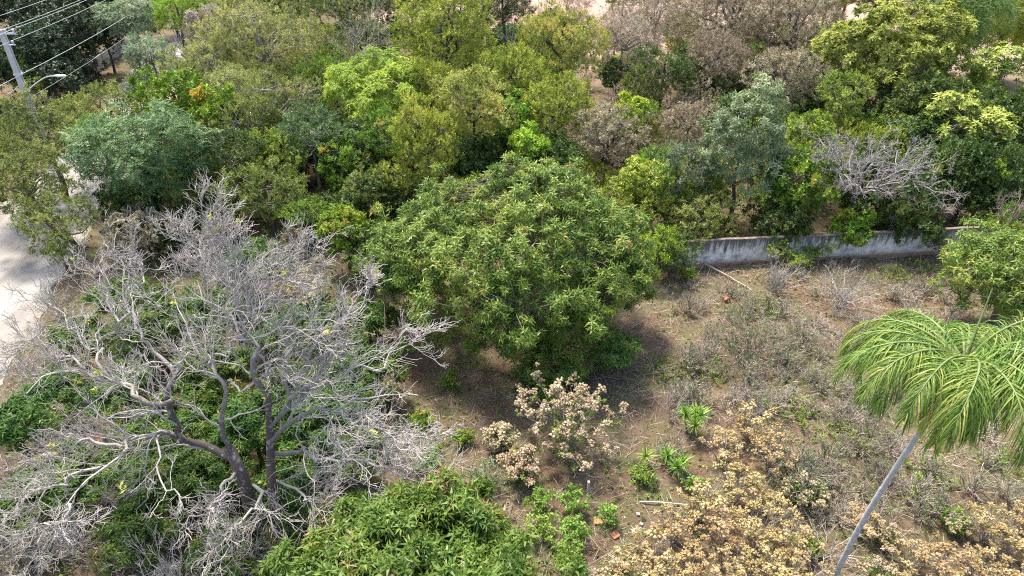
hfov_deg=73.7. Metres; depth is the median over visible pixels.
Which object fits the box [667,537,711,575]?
dried flower shrub
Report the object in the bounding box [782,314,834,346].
bare bush
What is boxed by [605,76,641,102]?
bare bush
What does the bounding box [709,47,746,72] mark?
understory bush
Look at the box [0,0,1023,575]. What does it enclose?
ground
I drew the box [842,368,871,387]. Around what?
dry bush
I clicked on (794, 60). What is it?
brown tree
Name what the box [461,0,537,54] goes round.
pine tree
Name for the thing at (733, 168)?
understory bush
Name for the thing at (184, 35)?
dead snag
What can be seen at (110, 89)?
roadside tree
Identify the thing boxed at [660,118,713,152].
understory bush
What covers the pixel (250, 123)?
olive tree
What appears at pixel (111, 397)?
mango sapling
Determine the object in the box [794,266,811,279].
dry bush
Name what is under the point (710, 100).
bare bush
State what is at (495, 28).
understory bush
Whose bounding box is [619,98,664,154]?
understory bush
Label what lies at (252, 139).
understory bush
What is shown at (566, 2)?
bare bush
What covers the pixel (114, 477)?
mango sapling
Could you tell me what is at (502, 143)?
understory bush
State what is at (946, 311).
dry bush
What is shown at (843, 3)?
tree
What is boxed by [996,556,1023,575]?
dried flower shrub
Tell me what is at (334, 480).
bare bush
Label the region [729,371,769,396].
dry bush
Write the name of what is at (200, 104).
orange tipped tree
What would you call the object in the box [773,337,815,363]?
dry bush
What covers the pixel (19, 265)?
road
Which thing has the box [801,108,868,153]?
understory bush
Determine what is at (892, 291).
dry bush
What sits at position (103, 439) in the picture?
bare bush
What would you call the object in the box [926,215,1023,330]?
mango tree
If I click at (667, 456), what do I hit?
sword leaf plant
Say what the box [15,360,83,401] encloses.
bare bush
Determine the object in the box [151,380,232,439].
mango sapling
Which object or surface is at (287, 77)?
understory bush
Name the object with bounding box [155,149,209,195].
understory bush
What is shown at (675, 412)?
bare bush
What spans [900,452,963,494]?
leafy plant
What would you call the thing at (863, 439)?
bare bush
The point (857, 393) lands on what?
dry bush
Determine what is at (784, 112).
understory bush
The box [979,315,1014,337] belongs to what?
dry bush
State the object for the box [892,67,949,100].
understory bush
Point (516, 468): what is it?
dried flower shrub
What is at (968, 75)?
understory bush
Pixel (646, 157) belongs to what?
understory bush
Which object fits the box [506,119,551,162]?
green bush
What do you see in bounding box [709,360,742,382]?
dry bush
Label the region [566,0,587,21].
bare bush
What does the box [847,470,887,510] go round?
dry bush
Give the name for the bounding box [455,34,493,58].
understory bush
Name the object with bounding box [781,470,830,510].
dried flower shrub
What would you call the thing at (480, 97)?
understory bush
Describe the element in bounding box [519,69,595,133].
clumpy tree
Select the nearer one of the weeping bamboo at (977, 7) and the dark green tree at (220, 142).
the dark green tree at (220, 142)
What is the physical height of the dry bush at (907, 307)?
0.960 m
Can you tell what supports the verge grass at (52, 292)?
on the ground at (652, 416)
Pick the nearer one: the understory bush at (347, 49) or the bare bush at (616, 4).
the understory bush at (347, 49)
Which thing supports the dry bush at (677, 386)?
on the ground at (652, 416)
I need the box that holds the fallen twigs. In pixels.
[403,211,1023,575]
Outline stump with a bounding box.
[507,503,512,523]
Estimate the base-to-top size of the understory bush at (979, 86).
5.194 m
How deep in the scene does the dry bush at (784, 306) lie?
34.37 m
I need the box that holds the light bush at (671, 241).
[639,222,688,271]
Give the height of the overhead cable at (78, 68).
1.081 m
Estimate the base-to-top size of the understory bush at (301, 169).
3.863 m
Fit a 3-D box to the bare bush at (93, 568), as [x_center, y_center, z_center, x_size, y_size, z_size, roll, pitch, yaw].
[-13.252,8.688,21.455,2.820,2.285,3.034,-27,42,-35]
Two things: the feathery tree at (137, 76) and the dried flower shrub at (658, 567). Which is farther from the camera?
the feathery tree at (137, 76)
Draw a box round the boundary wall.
[660,224,1023,268]
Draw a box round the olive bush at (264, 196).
[207,155,309,237]
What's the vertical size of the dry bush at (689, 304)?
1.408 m
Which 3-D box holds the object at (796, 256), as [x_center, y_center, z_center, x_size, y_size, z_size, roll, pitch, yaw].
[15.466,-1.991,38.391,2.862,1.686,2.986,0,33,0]
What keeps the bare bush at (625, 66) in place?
on the ground at (652, 416)
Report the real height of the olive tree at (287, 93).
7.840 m
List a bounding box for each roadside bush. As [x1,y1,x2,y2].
[39,234,78,272]
[98,200,182,264]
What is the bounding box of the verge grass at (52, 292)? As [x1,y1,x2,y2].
[0,178,127,404]
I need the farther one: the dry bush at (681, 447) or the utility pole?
the utility pole
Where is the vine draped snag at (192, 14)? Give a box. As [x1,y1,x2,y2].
[180,3,225,50]
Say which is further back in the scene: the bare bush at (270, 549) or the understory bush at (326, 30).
the understory bush at (326, 30)
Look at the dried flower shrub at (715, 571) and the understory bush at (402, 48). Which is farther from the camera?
the understory bush at (402, 48)
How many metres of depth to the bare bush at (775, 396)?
28.50 m
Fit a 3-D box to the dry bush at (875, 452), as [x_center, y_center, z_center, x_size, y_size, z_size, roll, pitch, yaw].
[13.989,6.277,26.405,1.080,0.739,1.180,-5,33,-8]
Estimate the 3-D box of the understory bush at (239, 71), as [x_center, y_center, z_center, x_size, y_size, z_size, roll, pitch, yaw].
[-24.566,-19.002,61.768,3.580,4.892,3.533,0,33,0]
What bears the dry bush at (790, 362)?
on the ground at (652, 416)
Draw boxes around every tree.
[0,0,33,25]
[0,22,74,99]
[0,42,31,114]
[0,82,104,198]
[0,122,47,221]
[0,138,82,246]
[0,166,469,575]
[4,0,87,37]
[6,3,100,65]
[7,190,103,275]
[13,56,87,102]
[36,0,118,54]
[43,77,140,162]
[56,97,231,214]
[58,52,97,88]
[62,107,133,196]
[70,14,123,72]
[72,0,116,48]
[88,0,156,67]
[120,68,158,98]
[122,31,178,100]
[124,64,212,148]
[136,0,213,51]
[146,0,184,36]
[152,31,258,92]
[170,125,267,218]
[184,0,229,18]
[185,0,324,92]
[186,81,242,183]
[194,91,282,186]
[202,61,267,107]
[210,0,284,26]
[226,64,324,136]
[248,460,590,575]
[257,0,338,63]
[274,97,351,197]
[314,0,406,89]
[314,116,399,182]
[316,0,374,40]
[319,44,427,143]
[336,217,386,281]
[337,168,402,227]
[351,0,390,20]
[351,150,662,365]
[355,104,418,168]
[360,0,431,55]
[372,156,420,222]
[386,0,500,86]
[386,90,464,195]
[407,54,457,161]
[428,61,517,149]
[441,130,504,184]
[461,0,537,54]
[472,39,554,129]
[501,126,582,181]
[510,0,612,125]
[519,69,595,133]
[573,99,652,182]
[592,5,668,92]
[605,0,637,15]
[609,154,667,230]
[615,0,695,44]
[622,43,705,119]
[656,97,719,163]
[659,0,787,70]
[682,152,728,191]
[683,22,754,79]
[687,71,790,226]
[733,0,848,63]
[739,44,830,109]
[763,144,846,233]
[778,108,846,174]
[782,114,968,232]
[784,0,823,13]
[802,0,856,24]
[810,0,979,97]
[814,67,876,121]
[827,288,1023,575]
[830,0,867,17]
[833,153,951,230]
[849,0,897,12]
[865,68,976,133]
[919,89,1022,142]
[923,130,1023,223]
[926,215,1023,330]
[960,41,1023,87]
[969,84,1023,144]
[989,188,1023,245]
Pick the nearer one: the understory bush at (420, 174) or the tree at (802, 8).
the understory bush at (420, 174)
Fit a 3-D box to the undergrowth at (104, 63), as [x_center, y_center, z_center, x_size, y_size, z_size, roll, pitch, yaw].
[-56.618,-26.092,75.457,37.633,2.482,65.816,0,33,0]
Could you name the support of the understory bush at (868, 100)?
on the ground at (652, 416)
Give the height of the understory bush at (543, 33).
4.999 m
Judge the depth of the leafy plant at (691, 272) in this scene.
37.11 m
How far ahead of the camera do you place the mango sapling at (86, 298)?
31.78 m
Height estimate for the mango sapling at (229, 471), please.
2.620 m
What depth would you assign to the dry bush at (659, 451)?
26.44 m
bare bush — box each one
[0,338,54,399]
[0,442,60,492]
[0,492,63,575]
[0,499,71,575]
[4,383,99,464]
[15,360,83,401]
[19,287,83,321]
[24,501,108,575]
[29,404,142,467]
[36,524,142,575]
[66,459,162,523]
[71,339,159,387]
[101,514,201,575]
[115,524,218,575]
[181,504,265,575]
[216,512,303,575]
[254,452,381,546]
[318,462,359,494]
[321,24,348,63]
[345,345,402,402]
[358,401,403,443]
[359,402,416,457]
[375,431,444,485]
[533,1,553,13]
[549,424,603,483]
[550,97,597,149]
[558,0,575,8]
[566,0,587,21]
[566,0,595,13]
[566,100,633,173]
[572,55,597,87]
[585,9,616,33]
[592,87,617,113]
[597,0,626,17]
[601,0,636,29]
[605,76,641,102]
[610,45,656,97]
[612,104,672,163]
[624,17,665,54]
[628,58,680,112]
[650,72,700,118]
[650,96,680,145]
[653,381,696,422]
[659,30,680,48]
[659,107,700,155]
[670,24,712,59]
[671,65,725,125]
[700,300,813,376]
[716,72,739,107]
[734,54,761,90]
[737,379,801,416]
[757,246,812,293]
[781,504,875,575]
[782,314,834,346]
[794,351,858,390]
[808,260,894,310]
[832,413,904,467]
[864,466,920,503]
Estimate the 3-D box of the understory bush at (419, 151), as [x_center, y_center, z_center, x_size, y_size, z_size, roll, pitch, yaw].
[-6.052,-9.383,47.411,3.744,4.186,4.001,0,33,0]
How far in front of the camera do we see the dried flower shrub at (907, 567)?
21.47 m
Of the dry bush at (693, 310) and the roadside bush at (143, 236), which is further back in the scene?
the roadside bush at (143, 236)
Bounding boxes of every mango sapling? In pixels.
[0,392,71,472]
[6,434,105,522]
[13,366,86,428]
[43,312,116,372]
[74,356,152,433]
[75,444,143,502]
[78,274,149,316]
[88,496,190,575]
[100,394,181,448]
[107,283,213,360]
[113,418,240,524]
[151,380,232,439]
[170,332,262,403]
[179,287,279,345]
[188,431,257,496]
[201,388,288,465]
[210,234,303,308]
[235,460,324,548]
[246,290,351,367]
[250,439,322,492]
[254,357,336,409]
[258,384,360,472]
[307,366,387,425]
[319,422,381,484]
[322,332,411,401]
[338,296,407,346]
[507,336,593,402]
[586,326,645,371]
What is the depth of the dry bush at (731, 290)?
35.83 m
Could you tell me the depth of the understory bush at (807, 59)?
61.61 m
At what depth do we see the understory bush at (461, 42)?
69.51 m
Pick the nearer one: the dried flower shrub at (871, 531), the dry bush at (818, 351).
the dried flower shrub at (871, 531)
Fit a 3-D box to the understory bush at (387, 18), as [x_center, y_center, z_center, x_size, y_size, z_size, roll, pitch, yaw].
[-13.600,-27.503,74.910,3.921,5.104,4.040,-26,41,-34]
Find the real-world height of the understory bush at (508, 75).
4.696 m
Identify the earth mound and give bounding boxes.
[81,430,106,448]
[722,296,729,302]
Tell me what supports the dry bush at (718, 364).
on the ground at (652, 416)
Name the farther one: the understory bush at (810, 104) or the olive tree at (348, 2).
the olive tree at (348, 2)
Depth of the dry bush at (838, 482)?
25.35 m
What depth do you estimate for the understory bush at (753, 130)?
47.60 m
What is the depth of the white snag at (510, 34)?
57.16 m
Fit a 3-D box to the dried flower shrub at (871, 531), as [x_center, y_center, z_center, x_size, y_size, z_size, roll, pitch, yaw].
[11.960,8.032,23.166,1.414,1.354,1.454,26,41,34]
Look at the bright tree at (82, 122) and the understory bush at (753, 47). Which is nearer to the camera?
the bright tree at (82, 122)
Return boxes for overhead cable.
[0,7,140,85]
[5,29,136,112]
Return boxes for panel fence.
[68,29,139,90]
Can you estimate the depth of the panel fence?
73.95 m
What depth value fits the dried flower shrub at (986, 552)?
21.57 m
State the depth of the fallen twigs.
28.41 m
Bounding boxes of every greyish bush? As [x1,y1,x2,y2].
[644,138,718,224]
[658,193,726,244]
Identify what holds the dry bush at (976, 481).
on the ground at (652, 416)
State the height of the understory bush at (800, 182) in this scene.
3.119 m
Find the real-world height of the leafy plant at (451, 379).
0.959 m
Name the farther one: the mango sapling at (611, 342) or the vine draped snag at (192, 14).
the vine draped snag at (192, 14)
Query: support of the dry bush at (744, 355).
on the ground at (652, 416)
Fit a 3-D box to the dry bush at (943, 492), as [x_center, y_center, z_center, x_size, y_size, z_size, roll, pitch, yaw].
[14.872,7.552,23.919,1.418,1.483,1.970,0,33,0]
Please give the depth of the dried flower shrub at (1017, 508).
23.21 m
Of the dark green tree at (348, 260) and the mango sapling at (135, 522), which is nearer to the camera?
the mango sapling at (135, 522)
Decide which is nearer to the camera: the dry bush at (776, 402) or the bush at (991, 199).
the dry bush at (776, 402)
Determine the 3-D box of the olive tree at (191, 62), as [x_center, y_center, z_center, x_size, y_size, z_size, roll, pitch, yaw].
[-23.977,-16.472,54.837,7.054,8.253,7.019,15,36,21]
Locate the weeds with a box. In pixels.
[1,196,1023,575]
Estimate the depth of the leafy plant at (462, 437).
26.88 m
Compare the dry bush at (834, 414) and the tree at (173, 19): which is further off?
the tree at (173, 19)
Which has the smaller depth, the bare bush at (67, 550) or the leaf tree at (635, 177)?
the bare bush at (67, 550)
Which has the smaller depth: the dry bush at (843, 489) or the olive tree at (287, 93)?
the dry bush at (843, 489)
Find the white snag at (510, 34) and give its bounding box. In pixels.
[502,12,515,83]
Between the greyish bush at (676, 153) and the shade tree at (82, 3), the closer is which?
the greyish bush at (676, 153)
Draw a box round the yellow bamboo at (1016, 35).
[963,0,1023,80]
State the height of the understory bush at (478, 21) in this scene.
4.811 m
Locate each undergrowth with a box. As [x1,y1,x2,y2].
[0,0,172,136]
[1,260,396,575]
[77,75,1021,262]
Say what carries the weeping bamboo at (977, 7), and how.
on the ground at (652, 416)
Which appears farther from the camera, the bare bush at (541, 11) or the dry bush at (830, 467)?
the bare bush at (541, 11)
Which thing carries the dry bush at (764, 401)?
on the ground at (652, 416)
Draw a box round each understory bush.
[92,173,183,234]
[140,202,217,259]
[145,114,205,149]
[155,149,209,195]
[158,163,244,235]
[170,145,258,200]
[175,57,220,98]
[185,114,240,150]
[219,21,250,35]
[220,57,257,89]
[221,27,253,48]
[222,119,269,163]
[227,124,309,208]
[232,40,272,66]
[236,67,286,89]
[239,90,299,144]
[255,39,308,76]
[256,137,309,180]
[267,59,306,86]
[285,190,349,241]
[294,50,337,82]
[294,117,353,176]
[296,96,333,118]
[298,80,338,110]
[300,47,328,75]
[305,56,345,94]
[313,22,344,47]
[315,131,382,199]
[316,37,348,59]
[319,41,354,77]
[326,90,364,117]
[328,108,352,124]
[331,31,350,57]
[333,8,370,36]
[333,72,386,111]
[337,45,363,64]
[337,147,395,179]
[341,162,406,222]
[347,16,397,63]
[353,94,411,137]
[359,46,414,86]
[371,15,407,45]
[376,90,416,117]
[386,40,412,55]
[387,122,431,165]
[388,180,445,219]
[395,10,419,38]
[399,44,436,67]
[400,124,441,177]
[412,74,456,133]
[413,138,463,188]
[418,21,445,52]
[423,32,457,60]
[432,86,491,137]
[435,6,468,29]
[441,170,509,221]
[442,55,502,98]
[442,104,490,147]
[450,146,513,181]
[451,26,484,56]
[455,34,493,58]
[459,128,519,169]
[465,6,489,37]
[468,76,506,96]
[475,41,506,94]
[480,83,543,137]
[484,20,527,41]
[487,27,531,57]
[488,55,522,86]
[492,24,517,46]
[506,70,544,101]
[517,72,555,100]
[522,19,564,53]
[526,118,556,135]
[529,40,581,86]
[531,138,592,212]
[535,7,567,42]
[536,80,599,131]
[566,17,596,52]
[576,141,595,169]
[577,116,644,157]
[583,160,623,199]
[596,57,636,97]
[597,176,670,241]
[607,26,630,54]
[610,51,638,70]
[611,143,695,223]
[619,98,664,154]
[620,64,666,109]
[623,143,674,188]
[658,187,746,247]
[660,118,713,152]
[663,148,741,217]
[664,9,701,49]
[672,37,708,92]
[673,156,727,193]
[678,74,730,109]
[702,89,767,141]
[706,69,752,91]
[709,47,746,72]
[729,119,770,163]
[731,19,761,48]
[731,142,766,186]
[736,47,780,82]
[739,170,803,209]
[748,41,771,70]
[750,110,787,143]
[755,170,835,198]
[760,103,830,157]
[762,32,796,55]
[772,74,831,116]
[775,24,793,41]
[780,39,831,82]
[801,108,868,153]
[802,18,822,45]
[804,44,844,78]
[820,153,860,192]
[826,60,880,92]
[829,76,875,118]
[838,104,900,136]
[840,120,918,155]
[848,136,940,205]
[855,112,923,152]
[864,55,896,104]
[888,109,963,171]
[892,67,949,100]
[902,45,953,76]
[912,71,960,106]
[917,138,978,203]
[953,62,1009,101]
[961,75,1020,136]
[973,139,1023,191]
[1006,157,1023,204]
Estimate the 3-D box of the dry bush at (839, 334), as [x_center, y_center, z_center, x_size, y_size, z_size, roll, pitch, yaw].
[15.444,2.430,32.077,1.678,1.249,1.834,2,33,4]
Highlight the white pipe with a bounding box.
[639,501,684,504]
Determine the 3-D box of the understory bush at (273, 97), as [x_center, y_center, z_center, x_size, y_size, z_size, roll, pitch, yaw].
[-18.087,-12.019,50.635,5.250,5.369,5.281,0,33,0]
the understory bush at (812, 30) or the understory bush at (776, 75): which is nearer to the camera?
the understory bush at (776, 75)
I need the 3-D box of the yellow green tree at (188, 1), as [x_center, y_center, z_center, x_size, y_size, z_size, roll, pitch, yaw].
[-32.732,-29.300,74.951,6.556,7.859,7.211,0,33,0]
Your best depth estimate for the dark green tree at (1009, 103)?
46.71 m
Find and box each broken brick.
[594,519,601,524]
[610,530,619,539]
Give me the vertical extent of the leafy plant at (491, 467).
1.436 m
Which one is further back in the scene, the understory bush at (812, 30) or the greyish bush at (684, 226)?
the understory bush at (812, 30)
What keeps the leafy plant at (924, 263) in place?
on the ground at (652, 416)
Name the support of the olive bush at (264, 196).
on the ground at (652, 416)
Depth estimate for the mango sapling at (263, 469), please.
23.88 m
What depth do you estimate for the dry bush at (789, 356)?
31.13 m
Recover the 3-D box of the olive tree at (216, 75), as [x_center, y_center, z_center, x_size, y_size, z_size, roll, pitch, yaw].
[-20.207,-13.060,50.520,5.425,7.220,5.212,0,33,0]
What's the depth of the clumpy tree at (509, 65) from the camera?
48.94 m
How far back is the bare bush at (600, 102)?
59.17 m
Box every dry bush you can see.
[644,437,678,460]
[655,362,677,376]
[658,428,694,453]
[663,383,703,415]
[665,376,706,410]
[666,289,704,314]
[667,374,705,404]
[668,380,686,398]
[669,380,691,393]
[672,345,705,376]
[673,373,729,410]
[676,343,712,381]
[681,277,702,290]
[682,340,713,362]
[685,305,701,316]
[690,331,729,358]
[691,295,711,311]
[697,356,717,372]
[698,430,726,450]
[703,319,730,337]
[703,342,728,354]
[704,329,723,344]
[705,436,743,457]
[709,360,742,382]
[711,327,749,347]
[711,361,729,375]
[715,278,748,298]
[719,391,763,420]
[722,306,740,322]
[722,381,760,407]
[725,348,764,371]
[728,353,768,391]
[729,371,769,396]
[729,375,761,402]
[731,429,771,452]
[734,289,764,314]
[737,386,779,412]
[741,304,760,318]
[744,389,769,416]
[746,290,792,316]
[762,266,795,285]
[762,275,784,290]
[762,321,789,338]
[762,437,794,456]
[763,392,787,412]
[764,455,828,500]
[765,345,796,362]
[766,364,797,383]
[768,460,835,509]
[769,297,799,316]
[770,426,796,440]
[771,377,815,407]
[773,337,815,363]
[773,346,812,374]
[774,361,797,383]
[777,345,802,366]
[778,457,831,491]
[779,447,840,491]
[780,440,823,470]
[780,446,836,496]
[781,479,823,514]
[783,507,813,530]
[786,327,833,350]
[787,315,815,331]
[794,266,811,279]
[797,361,828,382]
[797,434,856,473]
[801,283,829,295]
[801,305,826,326]
[802,398,827,417]
[806,347,826,357]
[808,373,835,397]
[809,343,835,365]
[809,449,852,481]
[810,444,848,496]
[812,501,845,525]
[813,319,838,335]
[814,493,876,539]
[820,390,866,431]
[821,411,853,428]
[823,326,858,350]
[825,465,864,499]
[826,302,850,317]
[827,398,853,416]
[828,286,850,296]
[829,400,855,418]
[830,430,859,451]
[832,378,857,401]
[839,429,872,455]
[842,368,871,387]
[842,377,884,409]
[843,376,889,413]
[845,311,871,326]
[846,384,879,413]
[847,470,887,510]
[850,419,885,439]
[853,456,906,487]
[855,403,889,439]
[855,436,887,460]
[856,322,885,344]
[858,488,885,504]
[859,455,889,478]
[861,313,896,335]
[861,489,903,524]
[873,428,908,450]
[874,432,914,462]
[874,455,905,484]
[875,430,911,453]
[878,279,912,303]
[878,371,927,399]
[880,281,921,300]
[884,470,946,504]
[888,425,911,439]
[890,300,927,319]
[892,489,942,521]
[900,466,949,505]
[901,278,936,298]
[902,296,932,311]
[907,277,938,293]
[907,446,950,480]
[914,281,939,293]
[917,274,947,295]
[918,482,963,526]
[920,452,950,479]
[927,307,971,327]
[933,286,960,308]
[936,273,952,287]
[937,460,1005,501]
[939,306,974,320]
[967,439,1011,476]
[971,289,1008,306]
[974,419,1001,451]
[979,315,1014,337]
[986,473,1021,503]
[990,472,1023,515]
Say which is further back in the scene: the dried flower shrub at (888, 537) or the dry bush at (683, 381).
the dry bush at (683, 381)
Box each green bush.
[277,193,329,253]
[313,202,369,268]
[483,88,538,155]
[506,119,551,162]
[614,90,652,154]
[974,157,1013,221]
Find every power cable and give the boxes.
[0,0,85,34]
[1,0,78,30]
[1,0,104,45]
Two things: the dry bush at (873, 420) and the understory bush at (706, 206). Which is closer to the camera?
the dry bush at (873, 420)
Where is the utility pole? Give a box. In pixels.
[0,29,65,163]
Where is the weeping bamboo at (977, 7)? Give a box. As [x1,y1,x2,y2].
[891,0,1023,64]
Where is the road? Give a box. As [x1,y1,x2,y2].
[0,41,195,394]
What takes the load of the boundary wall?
on the ground at (652, 416)
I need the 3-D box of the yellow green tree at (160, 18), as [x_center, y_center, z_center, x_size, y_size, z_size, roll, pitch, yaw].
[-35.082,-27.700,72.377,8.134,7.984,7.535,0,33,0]
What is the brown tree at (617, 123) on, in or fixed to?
on the ground at (652, 416)
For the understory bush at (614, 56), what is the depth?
66.89 m
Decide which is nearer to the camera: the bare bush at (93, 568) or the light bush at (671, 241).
the bare bush at (93, 568)
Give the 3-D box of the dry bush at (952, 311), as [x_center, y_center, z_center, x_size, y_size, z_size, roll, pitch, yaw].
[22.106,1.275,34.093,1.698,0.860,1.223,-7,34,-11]
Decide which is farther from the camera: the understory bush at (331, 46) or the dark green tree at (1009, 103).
the understory bush at (331, 46)
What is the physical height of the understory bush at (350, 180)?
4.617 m
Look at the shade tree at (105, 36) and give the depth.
68.36 m
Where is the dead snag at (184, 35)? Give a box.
[162,16,190,54]
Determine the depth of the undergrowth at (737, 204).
41.63 m
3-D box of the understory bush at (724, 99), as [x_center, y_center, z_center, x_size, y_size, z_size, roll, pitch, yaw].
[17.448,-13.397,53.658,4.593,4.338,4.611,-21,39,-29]
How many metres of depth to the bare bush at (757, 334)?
31.09 m
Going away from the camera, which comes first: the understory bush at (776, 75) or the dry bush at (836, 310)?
the dry bush at (836, 310)
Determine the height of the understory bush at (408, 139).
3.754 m
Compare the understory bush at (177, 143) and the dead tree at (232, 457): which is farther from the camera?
the understory bush at (177, 143)
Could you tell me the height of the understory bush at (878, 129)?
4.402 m
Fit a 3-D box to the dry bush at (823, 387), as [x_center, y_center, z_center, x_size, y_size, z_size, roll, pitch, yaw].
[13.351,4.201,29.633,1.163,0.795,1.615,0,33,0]
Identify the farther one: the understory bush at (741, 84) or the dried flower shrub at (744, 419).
the understory bush at (741, 84)
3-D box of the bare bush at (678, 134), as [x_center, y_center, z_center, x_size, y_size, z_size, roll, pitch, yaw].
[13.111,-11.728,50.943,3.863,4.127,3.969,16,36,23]
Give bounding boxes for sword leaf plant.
[634,444,660,466]
[657,444,695,478]
[675,398,711,436]
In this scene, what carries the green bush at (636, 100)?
on the ground at (652, 416)
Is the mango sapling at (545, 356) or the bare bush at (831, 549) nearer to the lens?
the bare bush at (831, 549)
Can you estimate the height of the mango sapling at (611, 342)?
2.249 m
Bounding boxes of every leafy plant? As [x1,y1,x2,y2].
[391,428,450,470]
[406,408,435,436]
[407,444,443,472]
[437,368,461,389]
[449,428,477,449]
[466,454,507,497]
[523,482,555,514]
[523,507,559,543]
[550,538,582,574]
[553,483,590,513]
[557,512,594,550]
[594,501,620,529]
[625,461,657,487]
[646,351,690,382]
[677,266,699,280]
[679,474,705,491]
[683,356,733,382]
[751,293,782,319]
[769,393,822,430]
[788,531,826,558]
[820,418,871,457]
[872,263,913,284]
[899,255,945,277]
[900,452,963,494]
[939,505,971,531]
[975,444,1023,486]
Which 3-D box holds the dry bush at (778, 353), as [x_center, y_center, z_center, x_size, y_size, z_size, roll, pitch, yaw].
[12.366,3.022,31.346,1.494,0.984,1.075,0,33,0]
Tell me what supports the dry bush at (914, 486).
on the ground at (652, 416)
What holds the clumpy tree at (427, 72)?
on the ground at (652, 416)
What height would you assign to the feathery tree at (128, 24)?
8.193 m
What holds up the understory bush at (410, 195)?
on the ground at (652, 416)
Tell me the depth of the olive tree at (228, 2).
69.86 m
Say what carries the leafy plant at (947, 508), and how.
on the ground at (652, 416)
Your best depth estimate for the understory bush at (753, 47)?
70.75 m
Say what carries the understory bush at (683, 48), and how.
on the ground at (652, 416)
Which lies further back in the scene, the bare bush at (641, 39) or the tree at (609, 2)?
the tree at (609, 2)
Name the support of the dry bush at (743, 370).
on the ground at (652, 416)
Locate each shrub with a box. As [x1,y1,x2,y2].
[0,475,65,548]
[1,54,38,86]
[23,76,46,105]
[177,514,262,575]
[284,256,330,313]
[480,420,520,457]
[495,444,542,489]
[514,362,628,471]
[592,554,644,575]
[612,557,657,575]
[613,523,690,575]
[638,556,695,575]
[645,501,704,544]
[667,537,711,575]
[672,478,738,526]
[689,560,732,575]
[697,498,754,555]
[698,426,745,464]
[702,451,769,511]
[708,536,766,575]
[725,501,808,564]
[726,399,781,436]
[740,539,813,575]
[749,426,805,474]
[751,480,797,520]
[754,544,837,575]
[769,512,825,570]
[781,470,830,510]
[840,501,885,540]
[854,554,900,575]
[866,513,901,545]
[882,531,937,574]
[891,560,913,575]
[912,531,981,575]
[939,569,964,575]
[942,509,978,538]
[950,541,1012,575]
[962,496,1023,551]
[978,519,1023,560]
[981,567,996,575]
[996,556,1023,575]
[1003,497,1023,534]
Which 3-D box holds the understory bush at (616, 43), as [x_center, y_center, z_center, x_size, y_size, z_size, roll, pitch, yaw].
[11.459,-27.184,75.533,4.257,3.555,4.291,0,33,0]
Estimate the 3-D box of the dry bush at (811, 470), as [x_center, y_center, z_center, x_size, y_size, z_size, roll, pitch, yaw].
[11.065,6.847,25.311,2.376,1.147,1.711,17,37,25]
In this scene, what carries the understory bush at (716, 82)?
on the ground at (652, 416)
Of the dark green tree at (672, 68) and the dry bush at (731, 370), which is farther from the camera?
the dark green tree at (672, 68)
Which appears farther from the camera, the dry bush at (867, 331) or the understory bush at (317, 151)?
the understory bush at (317, 151)
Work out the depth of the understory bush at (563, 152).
41.17 m
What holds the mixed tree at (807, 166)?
on the ground at (652, 416)
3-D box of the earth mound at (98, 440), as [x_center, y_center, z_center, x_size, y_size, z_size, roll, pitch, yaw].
[-16.579,6.054,27.140,0.913,0.426,0.720,-10,34,-14]
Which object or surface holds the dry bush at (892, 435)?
on the ground at (652, 416)
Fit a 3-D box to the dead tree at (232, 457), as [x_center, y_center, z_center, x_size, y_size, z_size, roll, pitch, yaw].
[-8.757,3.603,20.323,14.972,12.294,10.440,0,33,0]
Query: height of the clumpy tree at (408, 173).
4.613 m
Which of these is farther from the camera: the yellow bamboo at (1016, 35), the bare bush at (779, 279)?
the yellow bamboo at (1016, 35)
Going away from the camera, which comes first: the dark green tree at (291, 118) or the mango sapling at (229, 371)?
the mango sapling at (229, 371)
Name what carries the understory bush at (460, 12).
on the ground at (652, 416)
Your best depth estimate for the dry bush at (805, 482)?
24.29 m
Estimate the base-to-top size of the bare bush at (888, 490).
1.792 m
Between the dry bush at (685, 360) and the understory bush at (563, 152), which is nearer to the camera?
the dry bush at (685, 360)
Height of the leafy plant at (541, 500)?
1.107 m
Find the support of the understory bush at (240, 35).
on the ground at (652, 416)
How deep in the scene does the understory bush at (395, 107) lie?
56.04 m
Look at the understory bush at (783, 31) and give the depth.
76.59 m
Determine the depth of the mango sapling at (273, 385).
26.61 m
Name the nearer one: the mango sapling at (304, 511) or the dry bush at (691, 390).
the mango sapling at (304, 511)
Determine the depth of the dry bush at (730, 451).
26.80 m
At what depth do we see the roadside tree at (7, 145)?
40.32 m
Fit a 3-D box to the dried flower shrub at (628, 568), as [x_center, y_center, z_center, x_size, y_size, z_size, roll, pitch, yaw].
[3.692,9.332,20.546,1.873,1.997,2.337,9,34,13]
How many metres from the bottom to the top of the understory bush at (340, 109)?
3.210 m
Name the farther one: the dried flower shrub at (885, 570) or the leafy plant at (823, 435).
the leafy plant at (823, 435)
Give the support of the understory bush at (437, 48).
on the ground at (652, 416)
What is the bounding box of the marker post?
[587,481,589,493]
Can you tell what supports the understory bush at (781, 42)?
on the ground at (652, 416)
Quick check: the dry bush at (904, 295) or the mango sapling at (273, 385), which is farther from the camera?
the dry bush at (904, 295)
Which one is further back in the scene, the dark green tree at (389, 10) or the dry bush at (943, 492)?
the dark green tree at (389, 10)

